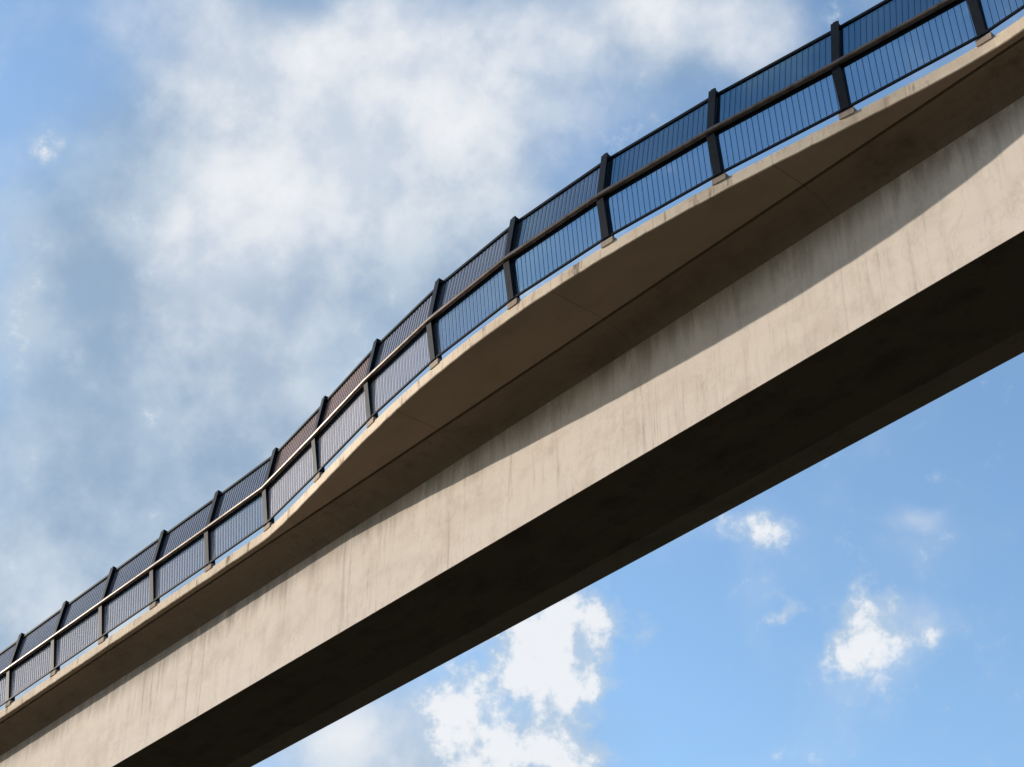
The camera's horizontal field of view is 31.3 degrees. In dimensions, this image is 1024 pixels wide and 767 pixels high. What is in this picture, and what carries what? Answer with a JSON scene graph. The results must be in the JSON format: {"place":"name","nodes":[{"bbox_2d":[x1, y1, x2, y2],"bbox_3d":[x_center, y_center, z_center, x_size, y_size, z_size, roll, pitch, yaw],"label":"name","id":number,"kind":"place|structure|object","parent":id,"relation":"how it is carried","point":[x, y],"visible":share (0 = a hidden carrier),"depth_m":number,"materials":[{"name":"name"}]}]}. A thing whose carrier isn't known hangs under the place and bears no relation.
{"place":"outdoors","nodes":[
{"label":"outdoors","id":0,"kind":"place"},
{"bbox_2d":[0,16,1023,766],"bbox_3d":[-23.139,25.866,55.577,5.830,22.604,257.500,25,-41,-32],"label":"footbridge","id":1,"kind":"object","parent":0,"point":[716,350],"visible":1,"depth_m":35.29,"materials":[{"name":"concrete"}]},
{"bbox_2d":[0,0,1023,707],"bbox_3d":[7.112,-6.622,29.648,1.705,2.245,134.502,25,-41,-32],"label":"bridge railing","id":2,"kind":"object","parent":1,"relation":"on","point":[398,358],"visible":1,"depth_m":37.38,"materials":[{"name":"metal"}]},
{"bbox_2d":[0,0,1023,766],"label":"sky","id":3,"kind":"structure","parent":0,"point":[213,212],"materials":[{"name":"blue"}]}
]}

